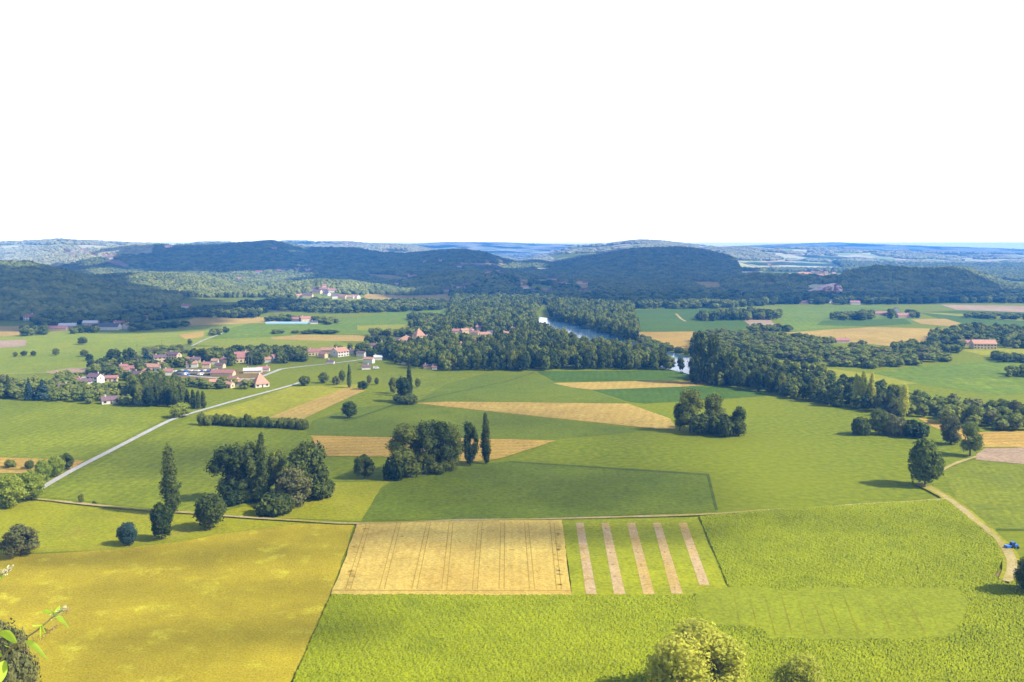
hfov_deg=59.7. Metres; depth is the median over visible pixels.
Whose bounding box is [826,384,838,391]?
broadleaf tree
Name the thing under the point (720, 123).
sky
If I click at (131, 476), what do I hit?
crop field
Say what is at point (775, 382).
broadleaf tree
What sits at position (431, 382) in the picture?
crop field
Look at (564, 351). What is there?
broadleaf tree
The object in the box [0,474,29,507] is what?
broadleaf tree
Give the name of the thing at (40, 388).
conifer tree
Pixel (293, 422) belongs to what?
bush
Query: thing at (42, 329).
broadleaf tree
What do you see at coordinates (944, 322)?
stubble field
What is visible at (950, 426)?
broadleaf tree
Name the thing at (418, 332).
house
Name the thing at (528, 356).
dense tree
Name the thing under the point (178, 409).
broadleaf tree
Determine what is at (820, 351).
distant woodland
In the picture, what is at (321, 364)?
road
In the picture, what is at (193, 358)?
house
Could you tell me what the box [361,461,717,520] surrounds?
crop field
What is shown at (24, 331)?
broadleaf tree
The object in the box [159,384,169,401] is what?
broadleaf tree
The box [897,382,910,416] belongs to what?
poplar tree
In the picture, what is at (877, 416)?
broadleaf tree
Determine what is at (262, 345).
broadleaf tree
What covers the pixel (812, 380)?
tall tree
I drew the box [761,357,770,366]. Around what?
dense tree
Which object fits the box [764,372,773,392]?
tall tree
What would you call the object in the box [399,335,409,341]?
house
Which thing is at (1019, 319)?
meadow
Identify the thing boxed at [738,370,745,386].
broadleaf tree
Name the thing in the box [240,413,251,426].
bush
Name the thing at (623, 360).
tall tree
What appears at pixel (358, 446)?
wheat field
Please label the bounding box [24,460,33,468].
bush
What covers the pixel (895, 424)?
bush
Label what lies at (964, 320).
crop field
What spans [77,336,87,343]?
broadleaf tree
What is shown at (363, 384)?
broadleaf tree
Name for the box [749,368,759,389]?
dense tree
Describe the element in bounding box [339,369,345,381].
broadleaf tree
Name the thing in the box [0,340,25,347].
stubble field
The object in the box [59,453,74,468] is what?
broadleaf tree
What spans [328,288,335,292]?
house
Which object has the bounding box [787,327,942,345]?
wheat field
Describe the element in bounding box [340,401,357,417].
broadleaf tree
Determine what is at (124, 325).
house
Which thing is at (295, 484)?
broadleaf tree
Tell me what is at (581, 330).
river
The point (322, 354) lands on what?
house
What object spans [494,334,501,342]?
dense tree
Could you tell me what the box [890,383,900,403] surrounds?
tall tree
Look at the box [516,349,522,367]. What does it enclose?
broadleaf tree
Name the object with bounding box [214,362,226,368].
house
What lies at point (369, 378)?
broadleaf tree
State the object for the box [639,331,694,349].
wheat field
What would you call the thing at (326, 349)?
barn
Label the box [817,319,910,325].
crop field
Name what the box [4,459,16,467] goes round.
bush
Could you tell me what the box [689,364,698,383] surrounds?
tall tree
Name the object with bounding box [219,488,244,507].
bush
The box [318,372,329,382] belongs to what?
broadleaf tree
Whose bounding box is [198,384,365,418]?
lime field
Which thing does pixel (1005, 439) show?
stubble field
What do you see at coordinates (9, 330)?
stubble field
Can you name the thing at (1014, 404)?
broadleaf tree
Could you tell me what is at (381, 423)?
crop field
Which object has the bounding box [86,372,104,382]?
house
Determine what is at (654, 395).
crop field
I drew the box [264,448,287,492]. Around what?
tall tree
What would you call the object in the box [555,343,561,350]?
broadleaf tree
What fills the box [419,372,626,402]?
crop field
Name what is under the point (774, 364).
dense tree
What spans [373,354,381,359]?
shed
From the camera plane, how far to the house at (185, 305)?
1603.29 m
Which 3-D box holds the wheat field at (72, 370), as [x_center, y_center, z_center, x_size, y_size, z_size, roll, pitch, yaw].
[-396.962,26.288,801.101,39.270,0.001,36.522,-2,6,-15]
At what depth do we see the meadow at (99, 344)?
1025.55 m
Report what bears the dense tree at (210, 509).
on the yellow meadow at (60, 526)
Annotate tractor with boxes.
[1004,541,1018,548]
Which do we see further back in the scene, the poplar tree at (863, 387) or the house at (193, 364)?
the house at (193, 364)
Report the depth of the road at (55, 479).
509.75 m
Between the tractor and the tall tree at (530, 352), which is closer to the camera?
the tractor
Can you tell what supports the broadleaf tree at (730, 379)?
on the ground
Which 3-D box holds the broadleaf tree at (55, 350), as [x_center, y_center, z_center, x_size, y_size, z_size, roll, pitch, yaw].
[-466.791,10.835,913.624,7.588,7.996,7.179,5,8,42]
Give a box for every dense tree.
[105,348,122,359]
[116,522,138,545]
[128,376,140,383]
[128,380,136,390]
[142,374,150,382]
[143,386,154,406]
[149,500,173,539]
[163,381,173,401]
[168,383,178,404]
[192,492,227,529]
[237,310,247,317]
[298,376,310,385]
[492,338,499,344]
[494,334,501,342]
[524,350,530,369]
[538,349,546,368]
[577,341,584,350]
[581,349,592,368]
[587,344,597,353]
[598,344,606,351]
[632,343,640,350]
[658,349,664,368]
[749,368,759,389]
[755,358,763,366]
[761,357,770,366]
[765,367,776,377]
[772,360,780,368]
[847,376,854,382]
[907,434,945,484]
[965,403,981,417]
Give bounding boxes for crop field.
[0,373,54,385]
[0,400,169,459]
[46,421,329,511]
[307,404,646,438]
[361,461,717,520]
[382,372,480,402]
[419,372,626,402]
[538,370,689,381]
[593,386,767,402]
[636,307,749,331]
[779,305,916,331]
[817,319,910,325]
[876,361,1023,394]
[919,310,1023,326]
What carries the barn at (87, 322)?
on the ground
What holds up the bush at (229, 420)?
on the crop field at (131, 476)
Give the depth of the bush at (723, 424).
520.05 m
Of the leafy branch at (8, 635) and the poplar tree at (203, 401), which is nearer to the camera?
the leafy branch at (8, 635)
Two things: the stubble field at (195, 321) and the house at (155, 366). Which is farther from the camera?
the stubble field at (195, 321)
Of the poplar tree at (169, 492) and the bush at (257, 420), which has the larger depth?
the bush at (257, 420)
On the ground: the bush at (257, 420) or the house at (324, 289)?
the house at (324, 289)
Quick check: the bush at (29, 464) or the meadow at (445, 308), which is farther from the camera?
the meadow at (445, 308)
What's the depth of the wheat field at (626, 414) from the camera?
600.09 m
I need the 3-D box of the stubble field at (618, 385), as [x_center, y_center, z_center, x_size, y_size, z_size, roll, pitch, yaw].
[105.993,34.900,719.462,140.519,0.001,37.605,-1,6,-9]
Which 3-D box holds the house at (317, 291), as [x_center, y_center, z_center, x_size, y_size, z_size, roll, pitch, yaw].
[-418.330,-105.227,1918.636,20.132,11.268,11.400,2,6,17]
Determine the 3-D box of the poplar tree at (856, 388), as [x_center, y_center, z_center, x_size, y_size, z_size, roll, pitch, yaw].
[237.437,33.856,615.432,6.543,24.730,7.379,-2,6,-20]
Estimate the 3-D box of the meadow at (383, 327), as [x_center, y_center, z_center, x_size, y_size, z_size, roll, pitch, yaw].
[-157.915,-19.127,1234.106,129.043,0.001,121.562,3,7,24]
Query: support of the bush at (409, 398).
on the ground
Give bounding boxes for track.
[24,497,946,523]
[343,404,395,420]
[417,372,533,401]
[914,482,1020,581]
[944,456,976,469]
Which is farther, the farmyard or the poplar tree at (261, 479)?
the farmyard
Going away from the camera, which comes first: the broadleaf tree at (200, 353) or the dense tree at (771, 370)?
the dense tree at (771, 370)
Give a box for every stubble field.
[0,326,19,336]
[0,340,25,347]
[0,457,83,469]
[0,469,33,472]
[179,317,280,325]
[179,332,203,338]
[268,308,290,311]
[271,335,364,340]
[555,381,708,388]
[744,319,773,324]
[911,319,959,325]
[919,418,1023,446]
[943,305,1023,311]
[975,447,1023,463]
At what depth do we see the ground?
519.02 m
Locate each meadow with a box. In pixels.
[0,323,347,372]
[0,499,332,554]
[0,524,353,681]
[192,344,354,349]
[211,310,446,338]
[223,481,389,520]
[316,307,447,313]
[357,324,409,331]
[808,368,916,384]
[920,312,1023,320]
[944,462,1023,530]
[962,348,1023,354]
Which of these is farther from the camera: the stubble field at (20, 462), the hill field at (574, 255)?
the hill field at (574, 255)
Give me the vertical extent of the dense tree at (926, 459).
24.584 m
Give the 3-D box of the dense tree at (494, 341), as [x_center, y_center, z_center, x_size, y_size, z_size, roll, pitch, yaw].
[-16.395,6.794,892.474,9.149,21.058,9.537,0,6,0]
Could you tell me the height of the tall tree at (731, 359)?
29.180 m
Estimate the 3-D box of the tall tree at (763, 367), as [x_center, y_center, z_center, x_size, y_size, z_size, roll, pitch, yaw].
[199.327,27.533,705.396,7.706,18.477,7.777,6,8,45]
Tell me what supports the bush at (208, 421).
on the ground
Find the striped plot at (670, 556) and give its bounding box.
[562,517,726,595]
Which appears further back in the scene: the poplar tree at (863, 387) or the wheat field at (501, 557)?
the poplar tree at (863, 387)
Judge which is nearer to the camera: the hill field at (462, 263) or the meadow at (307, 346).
the meadow at (307, 346)
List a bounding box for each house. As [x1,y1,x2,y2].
[23,313,34,319]
[79,378,92,383]
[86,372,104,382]
[100,395,120,404]
[122,322,129,328]
[127,365,135,370]
[145,362,161,371]
[152,353,166,362]
[163,367,173,374]
[166,350,181,358]
[181,303,190,307]
[186,361,198,367]
[191,356,200,362]
[201,360,210,367]
[211,358,218,364]
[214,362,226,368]
[220,356,227,362]
[224,380,235,387]
[234,350,248,362]
[236,379,249,385]
[252,373,269,387]
[264,356,271,362]
[270,354,276,360]
[291,316,299,321]
[300,316,311,321]
[302,293,313,297]
[307,348,321,355]
[312,289,322,293]
[318,352,327,357]
[319,287,328,291]
[322,292,330,295]
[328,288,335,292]
[330,347,348,356]
[331,294,338,298]
[338,295,346,298]
[346,295,354,298]
[356,351,366,356]
[361,363,370,369]
[363,357,374,362]
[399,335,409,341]
[412,328,424,337]
[442,287,449,291]
[452,328,460,333]
[461,327,468,333]
[471,330,479,335]
[475,325,481,330]
[479,331,490,336]
[849,301,859,304]
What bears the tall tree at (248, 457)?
on the crop field at (131, 476)
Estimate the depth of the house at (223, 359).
851.60 m
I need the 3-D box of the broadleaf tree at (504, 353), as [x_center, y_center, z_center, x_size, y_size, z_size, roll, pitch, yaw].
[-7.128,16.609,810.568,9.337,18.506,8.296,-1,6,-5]
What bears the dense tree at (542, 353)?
on the ground
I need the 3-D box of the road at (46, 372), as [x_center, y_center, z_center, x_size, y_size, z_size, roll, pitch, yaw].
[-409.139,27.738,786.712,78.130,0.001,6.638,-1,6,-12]
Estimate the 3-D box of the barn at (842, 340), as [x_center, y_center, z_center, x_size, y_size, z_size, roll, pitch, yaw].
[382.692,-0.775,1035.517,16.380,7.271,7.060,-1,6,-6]
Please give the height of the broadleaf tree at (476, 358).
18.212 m
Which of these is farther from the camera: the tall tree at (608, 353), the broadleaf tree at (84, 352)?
the broadleaf tree at (84, 352)
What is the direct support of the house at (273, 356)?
on the ground
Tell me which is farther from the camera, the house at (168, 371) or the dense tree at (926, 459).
the house at (168, 371)
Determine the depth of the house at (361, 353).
900.89 m
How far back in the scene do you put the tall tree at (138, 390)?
616.05 m
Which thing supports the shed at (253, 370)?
on the farmyard
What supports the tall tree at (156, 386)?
on the ground
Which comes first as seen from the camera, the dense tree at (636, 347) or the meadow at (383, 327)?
the dense tree at (636, 347)
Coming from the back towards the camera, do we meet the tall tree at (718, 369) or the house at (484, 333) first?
the house at (484, 333)
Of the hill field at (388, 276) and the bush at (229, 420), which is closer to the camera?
the bush at (229, 420)
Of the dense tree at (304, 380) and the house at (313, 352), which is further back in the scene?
the house at (313, 352)
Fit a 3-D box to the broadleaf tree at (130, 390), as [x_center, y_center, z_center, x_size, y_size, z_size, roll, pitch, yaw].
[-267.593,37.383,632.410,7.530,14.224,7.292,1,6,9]
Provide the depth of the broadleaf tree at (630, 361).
803.49 m
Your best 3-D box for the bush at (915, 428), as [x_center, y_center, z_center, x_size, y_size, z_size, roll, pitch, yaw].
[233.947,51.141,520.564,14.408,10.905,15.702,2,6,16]
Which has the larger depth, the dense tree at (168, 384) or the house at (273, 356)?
the house at (273, 356)
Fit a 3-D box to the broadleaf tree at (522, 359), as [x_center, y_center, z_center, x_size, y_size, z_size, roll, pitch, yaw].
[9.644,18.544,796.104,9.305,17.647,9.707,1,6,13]
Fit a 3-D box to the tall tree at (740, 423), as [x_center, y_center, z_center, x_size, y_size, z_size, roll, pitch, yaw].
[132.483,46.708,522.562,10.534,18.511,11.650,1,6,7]
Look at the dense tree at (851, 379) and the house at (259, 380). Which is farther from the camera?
the house at (259, 380)
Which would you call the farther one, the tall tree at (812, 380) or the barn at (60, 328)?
the barn at (60, 328)
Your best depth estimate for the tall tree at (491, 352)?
823.20 m
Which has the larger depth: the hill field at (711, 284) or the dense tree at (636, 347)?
the hill field at (711, 284)
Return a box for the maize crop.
[293,499,1023,681]
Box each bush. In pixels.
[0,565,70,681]
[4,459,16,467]
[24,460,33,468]
[196,412,204,425]
[204,415,213,425]
[212,413,220,424]
[218,414,228,424]
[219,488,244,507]
[224,414,235,425]
[233,417,241,426]
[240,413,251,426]
[244,483,270,502]
[247,419,254,426]
[252,492,295,516]
[254,416,262,426]
[260,416,271,426]
[269,419,279,427]
[277,417,286,427]
[283,417,291,427]
[289,417,298,428]
[296,419,309,429]
[309,478,334,499]
[382,456,406,480]
[392,393,417,404]
[426,460,450,473]
[688,412,713,434]
[709,413,735,436]
[850,416,873,435]
[881,413,906,435]
[901,419,927,438]
[924,424,929,436]
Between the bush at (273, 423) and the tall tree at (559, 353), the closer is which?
the bush at (273, 423)
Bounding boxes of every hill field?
[108,259,128,266]
[258,285,267,289]
[299,293,363,300]
[363,294,449,299]
[369,274,406,278]
[452,262,505,264]
[520,279,574,288]
[548,247,596,259]
[576,283,587,287]
[695,281,719,287]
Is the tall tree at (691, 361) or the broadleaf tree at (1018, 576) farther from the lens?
the tall tree at (691, 361)
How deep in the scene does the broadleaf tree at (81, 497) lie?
384.56 m
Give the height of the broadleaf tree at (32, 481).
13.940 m
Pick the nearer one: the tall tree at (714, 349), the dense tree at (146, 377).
the dense tree at (146, 377)
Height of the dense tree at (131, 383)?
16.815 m
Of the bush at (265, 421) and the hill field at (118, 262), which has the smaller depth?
the bush at (265, 421)
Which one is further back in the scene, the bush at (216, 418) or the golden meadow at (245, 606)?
the bush at (216, 418)
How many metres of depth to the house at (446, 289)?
2107.82 m
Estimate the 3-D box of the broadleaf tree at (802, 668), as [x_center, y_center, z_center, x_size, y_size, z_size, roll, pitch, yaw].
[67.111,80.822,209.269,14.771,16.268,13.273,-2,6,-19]
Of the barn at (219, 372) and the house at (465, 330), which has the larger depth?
the house at (465, 330)
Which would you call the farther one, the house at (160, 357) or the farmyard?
the house at (160, 357)
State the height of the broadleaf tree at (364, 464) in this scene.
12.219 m
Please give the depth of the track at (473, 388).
699.67 m
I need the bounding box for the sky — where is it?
[0,0,1023,248]
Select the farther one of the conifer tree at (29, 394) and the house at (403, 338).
the house at (403, 338)
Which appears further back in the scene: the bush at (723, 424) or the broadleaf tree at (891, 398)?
the broadleaf tree at (891, 398)
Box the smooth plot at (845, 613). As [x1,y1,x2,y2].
[695,585,968,639]
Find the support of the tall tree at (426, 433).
on the ground
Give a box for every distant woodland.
[0,273,1023,429]
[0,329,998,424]
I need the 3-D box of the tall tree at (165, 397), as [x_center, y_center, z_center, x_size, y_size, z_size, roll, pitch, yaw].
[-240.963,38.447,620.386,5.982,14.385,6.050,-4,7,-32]
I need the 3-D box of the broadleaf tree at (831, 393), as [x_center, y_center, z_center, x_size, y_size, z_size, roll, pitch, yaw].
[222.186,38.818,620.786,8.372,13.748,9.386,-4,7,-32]
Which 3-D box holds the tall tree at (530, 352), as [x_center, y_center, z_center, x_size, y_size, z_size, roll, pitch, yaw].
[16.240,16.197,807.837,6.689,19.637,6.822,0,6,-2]
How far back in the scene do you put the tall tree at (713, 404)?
538.65 m
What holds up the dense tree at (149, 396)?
on the ground
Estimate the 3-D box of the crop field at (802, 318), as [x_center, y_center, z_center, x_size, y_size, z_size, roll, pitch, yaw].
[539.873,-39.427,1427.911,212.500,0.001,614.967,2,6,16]
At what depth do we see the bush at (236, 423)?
549.16 m
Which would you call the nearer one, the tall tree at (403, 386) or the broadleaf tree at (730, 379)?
the tall tree at (403, 386)
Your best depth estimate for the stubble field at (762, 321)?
1328.18 m
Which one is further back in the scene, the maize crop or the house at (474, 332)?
the house at (474, 332)
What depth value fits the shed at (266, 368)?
795.26 m
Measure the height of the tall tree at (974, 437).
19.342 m
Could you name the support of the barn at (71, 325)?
on the ground
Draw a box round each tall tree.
[133,383,143,406]
[153,382,160,405]
[161,386,169,405]
[177,382,183,402]
[203,442,248,493]
[234,440,257,488]
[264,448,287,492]
[384,423,423,477]
[394,377,412,394]
[408,420,436,473]
[424,419,458,472]
[445,422,463,470]
[451,351,458,368]
[461,421,478,465]
[462,349,468,366]
[487,349,496,363]
[528,348,533,368]
[534,351,541,369]
[553,350,561,368]
[605,350,613,367]
[611,348,616,367]
[620,351,626,369]
[673,402,688,430]
[677,388,704,431]
[688,358,693,366]
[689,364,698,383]
[691,330,708,382]
[702,391,726,415]
[707,333,725,375]
[715,367,722,383]
[721,350,738,384]
[731,406,746,435]
[754,370,762,391]
[761,365,767,386]
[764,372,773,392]
[775,362,783,370]
[776,374,785,395]
[806,382,816,399]
[808,378,816,383]
[843,382,852,397]
[875,392,887,410]
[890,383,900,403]
[959,421,984,455]
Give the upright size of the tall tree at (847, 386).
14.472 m
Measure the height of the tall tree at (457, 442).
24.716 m
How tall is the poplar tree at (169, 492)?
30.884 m
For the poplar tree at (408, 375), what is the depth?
661.20 m
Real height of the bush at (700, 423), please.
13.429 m
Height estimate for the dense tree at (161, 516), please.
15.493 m
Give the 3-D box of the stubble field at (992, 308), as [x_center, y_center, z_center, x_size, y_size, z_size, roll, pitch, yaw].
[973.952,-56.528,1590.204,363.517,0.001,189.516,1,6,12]
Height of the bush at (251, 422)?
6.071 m
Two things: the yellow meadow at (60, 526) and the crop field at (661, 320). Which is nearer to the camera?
the yellow meadow at (60, 526)
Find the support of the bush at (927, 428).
on the ground
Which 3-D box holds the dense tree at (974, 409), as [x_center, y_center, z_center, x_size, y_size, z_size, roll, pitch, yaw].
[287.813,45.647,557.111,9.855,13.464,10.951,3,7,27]
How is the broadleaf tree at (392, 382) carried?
on the crop field at (431, 382)
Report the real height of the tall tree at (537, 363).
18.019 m
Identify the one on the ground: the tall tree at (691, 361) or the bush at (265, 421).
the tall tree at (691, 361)
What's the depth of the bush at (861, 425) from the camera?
523.05 m
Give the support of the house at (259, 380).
on the ground
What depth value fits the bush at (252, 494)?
384.45 m
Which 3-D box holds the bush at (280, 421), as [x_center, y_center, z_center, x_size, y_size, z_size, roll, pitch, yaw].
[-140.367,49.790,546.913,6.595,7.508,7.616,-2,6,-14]
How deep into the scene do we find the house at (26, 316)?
1321.44 m
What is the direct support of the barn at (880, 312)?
on the crop field at (802, 318)
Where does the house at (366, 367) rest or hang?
on the ground
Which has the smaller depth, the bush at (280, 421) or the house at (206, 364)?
the bush at (280, 421)
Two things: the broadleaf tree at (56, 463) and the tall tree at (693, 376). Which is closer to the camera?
the broadleaf tree at (56, 463)
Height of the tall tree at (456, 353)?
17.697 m
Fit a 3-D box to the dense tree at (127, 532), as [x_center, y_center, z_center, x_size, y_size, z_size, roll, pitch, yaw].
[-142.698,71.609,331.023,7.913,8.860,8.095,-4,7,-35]
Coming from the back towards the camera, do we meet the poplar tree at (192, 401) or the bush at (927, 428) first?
the poplar tree at (192, 401)
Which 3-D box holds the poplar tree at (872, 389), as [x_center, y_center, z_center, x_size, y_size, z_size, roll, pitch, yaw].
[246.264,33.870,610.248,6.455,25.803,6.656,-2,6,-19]
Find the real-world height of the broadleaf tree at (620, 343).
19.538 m
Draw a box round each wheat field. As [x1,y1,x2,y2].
[45,368,85,373]
[311,435,555,460]
[331,520,571,594]
[420,402,674,428]
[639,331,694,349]
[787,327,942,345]
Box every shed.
[243,366,262,372]
[257,365,269,370]
[326,359,334,363]
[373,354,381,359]
[423,363,431,368]
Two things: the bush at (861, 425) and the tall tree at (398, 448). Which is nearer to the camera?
the tall tree at (398, 448)
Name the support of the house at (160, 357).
on the ground
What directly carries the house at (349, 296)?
on the ground
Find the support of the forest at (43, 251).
on the ground
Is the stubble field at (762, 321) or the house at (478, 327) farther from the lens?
the stubble field at (762, 321)
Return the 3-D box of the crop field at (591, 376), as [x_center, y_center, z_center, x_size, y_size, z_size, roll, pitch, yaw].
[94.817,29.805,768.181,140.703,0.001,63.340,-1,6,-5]
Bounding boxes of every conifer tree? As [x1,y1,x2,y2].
[23,378,35,400]
[34,379,49,399]
[142,350,152,359]
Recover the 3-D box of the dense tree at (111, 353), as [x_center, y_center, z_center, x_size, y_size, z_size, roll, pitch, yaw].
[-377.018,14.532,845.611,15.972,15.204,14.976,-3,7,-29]
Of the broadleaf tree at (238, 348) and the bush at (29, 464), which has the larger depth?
the broadleaf tree at (238, 348)
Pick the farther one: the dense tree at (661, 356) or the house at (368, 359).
the house at (368, 359)
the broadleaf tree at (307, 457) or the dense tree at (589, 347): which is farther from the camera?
the dense tree at (589, 347)
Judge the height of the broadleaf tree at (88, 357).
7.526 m
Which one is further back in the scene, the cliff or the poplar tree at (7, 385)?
the cliff
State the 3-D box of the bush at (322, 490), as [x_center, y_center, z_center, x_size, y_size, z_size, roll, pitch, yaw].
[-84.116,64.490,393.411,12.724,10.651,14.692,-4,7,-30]
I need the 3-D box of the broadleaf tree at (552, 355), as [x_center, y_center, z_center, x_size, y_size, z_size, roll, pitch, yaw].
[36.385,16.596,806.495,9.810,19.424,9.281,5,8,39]
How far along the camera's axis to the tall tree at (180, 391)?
625.03 m
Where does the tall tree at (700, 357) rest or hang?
on the ground
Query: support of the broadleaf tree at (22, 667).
on the golden meadow at (245, 606)
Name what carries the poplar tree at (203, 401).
on the ground
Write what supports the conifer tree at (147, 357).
on the ground
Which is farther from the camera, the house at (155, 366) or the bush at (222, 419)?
the house at (155, 366)
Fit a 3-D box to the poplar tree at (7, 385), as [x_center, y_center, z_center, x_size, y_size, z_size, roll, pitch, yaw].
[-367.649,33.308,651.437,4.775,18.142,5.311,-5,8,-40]
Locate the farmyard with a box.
[176,368,266,379]
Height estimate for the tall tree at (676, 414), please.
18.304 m
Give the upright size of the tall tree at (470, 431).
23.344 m
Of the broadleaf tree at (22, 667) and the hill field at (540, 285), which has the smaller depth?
the broadleaf tree at (22, 667)
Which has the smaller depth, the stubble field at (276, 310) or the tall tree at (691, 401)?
the tall tree at (691, 401)
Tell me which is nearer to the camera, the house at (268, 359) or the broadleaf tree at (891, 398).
the broadleaf tree at (891, 398)
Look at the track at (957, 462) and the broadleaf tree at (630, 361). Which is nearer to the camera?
the track at (957, 462)
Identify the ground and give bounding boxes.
[0,242,1023,681]
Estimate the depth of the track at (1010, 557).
339.31 m
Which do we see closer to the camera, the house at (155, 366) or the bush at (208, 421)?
the bush at (208, 421)
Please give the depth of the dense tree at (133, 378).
647.64 m
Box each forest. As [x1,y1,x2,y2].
[0,238,1023,265]
[0,240,1023,320]
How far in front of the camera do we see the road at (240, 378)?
768.29 m
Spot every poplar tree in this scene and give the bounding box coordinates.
[5,375,10,398]
[158,443,183,512]
[183,389,189,407]
[189,389,195,408]
[195,390,200,408]
[200,391,206,407]
[253,431,269,491]
[346,363,351,387]
[406,364,412,391]
[479,412,491,463]
[851,372,859,403]
[859,370,867,407]
[868,372,875,408]
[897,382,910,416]
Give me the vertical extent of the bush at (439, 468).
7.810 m
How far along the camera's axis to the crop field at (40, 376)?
768.85 m
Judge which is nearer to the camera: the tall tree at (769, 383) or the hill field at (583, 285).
the tall tree at (769, 383)
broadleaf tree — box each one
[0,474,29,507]
[0,524,39,555]
[0,618,41,681]
[15,469,46,499]
[19,327,30,335]
[34,459,52,480]
[37,325,48,334]
[47,455,65,476]
[52,348,59,353]
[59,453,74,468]
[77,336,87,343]
[78,493,83,501]
[79,349,88,355]
[84,354,93,360]
[122,348,136,361]
[128,384,134,402]
[141,380,148,404]
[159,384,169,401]
[169,402,190,416]
[172,357,186,366]
[177,382,185,399]
[191,348,208,360]
[225,344,244,350]
[256,343,268,348]
[271,464,313,506]
[282,348,295,360]
[285,439,328,497]
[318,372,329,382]
[332,376,339,384]
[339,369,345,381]
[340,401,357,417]
[353,454,374,478]
[357,381,368,388]
[367,375,371,383]
[388,377,395,392]
[415,378,420,386]
[471,351,481,369]
[499,350,507,366]
[506,350,516,369]
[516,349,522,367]
[518,352,526,370]
[541,340,548,346]
[548,349,557,367]
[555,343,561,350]
[560,349,569,362]
[568,345,575,352]
[597,349,605,364]
[616,341,625,348]
[626,352,633,368]
[643,616,750,681]
[649,348,659,369]
[728,366,734,384]
[731,366,740,387]
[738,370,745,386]
[767,651,826,681]
[774,373,781,389]
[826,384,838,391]
[826,388,838,405]
[870,408,890,433]
[885,393,897,411]
[940,414,961,443]
[1008,400,1021,410]
[1013,556,1023,589]
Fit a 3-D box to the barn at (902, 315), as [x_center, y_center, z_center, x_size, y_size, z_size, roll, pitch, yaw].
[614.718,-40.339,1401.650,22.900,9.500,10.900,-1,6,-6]
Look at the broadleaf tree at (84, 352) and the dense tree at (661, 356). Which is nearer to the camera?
the dense tree at (661, 356)
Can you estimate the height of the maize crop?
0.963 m
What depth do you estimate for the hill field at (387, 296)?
1929.93 m
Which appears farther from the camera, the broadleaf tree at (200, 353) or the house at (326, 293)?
the house at (326, 293)
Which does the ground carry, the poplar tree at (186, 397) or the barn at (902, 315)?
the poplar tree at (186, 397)
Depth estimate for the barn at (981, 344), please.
968.32 m
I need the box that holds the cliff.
[808,283,842,291]
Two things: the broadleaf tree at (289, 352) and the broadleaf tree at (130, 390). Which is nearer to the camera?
the broadleaf tree at (130, 390)
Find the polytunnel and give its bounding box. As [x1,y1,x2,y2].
[265,322,309,323]
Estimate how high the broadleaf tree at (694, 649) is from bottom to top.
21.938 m
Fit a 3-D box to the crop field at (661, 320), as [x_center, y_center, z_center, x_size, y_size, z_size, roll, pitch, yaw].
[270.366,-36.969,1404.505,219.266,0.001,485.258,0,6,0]
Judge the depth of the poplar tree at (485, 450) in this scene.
453.67 m
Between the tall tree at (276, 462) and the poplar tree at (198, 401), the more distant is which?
the poplar tree at (198, 401)
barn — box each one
[48,325,68,330]
[58,322,77,327]
[82,320,98,325]
[97,322,121,329]
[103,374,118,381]
[210,368,235,375]
[321,346,334,353]
[800,300,810,303]
[835,337,849,342]
[875,311,887,314]
[895,312,911,317]
[969,339,996,348]
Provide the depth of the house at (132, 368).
794.54 m
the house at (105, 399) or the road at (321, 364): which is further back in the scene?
the road at (321, 364)
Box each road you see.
[0,371,84,373]
[44,382,299,487]
[178,369,281,378]
[191,332,223,345]
[283,359,362,368]
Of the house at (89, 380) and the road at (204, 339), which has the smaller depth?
the house at (89, 380)
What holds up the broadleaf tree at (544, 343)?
on the ground
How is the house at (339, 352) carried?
on the ground
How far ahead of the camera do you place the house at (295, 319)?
1328.68 m
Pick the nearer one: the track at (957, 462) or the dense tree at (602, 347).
the track at (957, 462)
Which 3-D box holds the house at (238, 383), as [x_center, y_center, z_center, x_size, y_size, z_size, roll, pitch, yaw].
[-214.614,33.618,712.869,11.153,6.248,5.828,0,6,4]
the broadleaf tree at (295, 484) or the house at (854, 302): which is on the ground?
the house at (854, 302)
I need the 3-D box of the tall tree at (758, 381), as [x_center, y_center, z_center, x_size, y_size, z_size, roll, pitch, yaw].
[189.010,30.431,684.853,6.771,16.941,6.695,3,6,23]
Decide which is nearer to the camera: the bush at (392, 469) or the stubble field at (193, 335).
the bush at (392, 469)
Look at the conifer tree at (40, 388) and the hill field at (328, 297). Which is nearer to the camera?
the conifer tree at (40, 388)
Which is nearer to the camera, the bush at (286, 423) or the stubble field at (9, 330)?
the bush at (286, 423)
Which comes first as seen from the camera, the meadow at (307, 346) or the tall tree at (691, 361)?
the tall tree at (691, 361)
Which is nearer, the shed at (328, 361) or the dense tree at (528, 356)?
the dense tree at (528, 356)
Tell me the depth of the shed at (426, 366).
810.97 m
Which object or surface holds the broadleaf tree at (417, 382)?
on the crop field at (431, 382)
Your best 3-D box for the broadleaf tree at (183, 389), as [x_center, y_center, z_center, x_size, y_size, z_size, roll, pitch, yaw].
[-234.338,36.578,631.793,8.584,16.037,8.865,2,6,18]
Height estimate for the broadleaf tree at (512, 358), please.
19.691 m
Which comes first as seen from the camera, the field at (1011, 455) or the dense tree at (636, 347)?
the field at (1011, 455)
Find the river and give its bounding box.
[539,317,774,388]
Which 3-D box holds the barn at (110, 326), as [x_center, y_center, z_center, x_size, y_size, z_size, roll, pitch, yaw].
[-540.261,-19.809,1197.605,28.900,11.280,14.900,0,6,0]

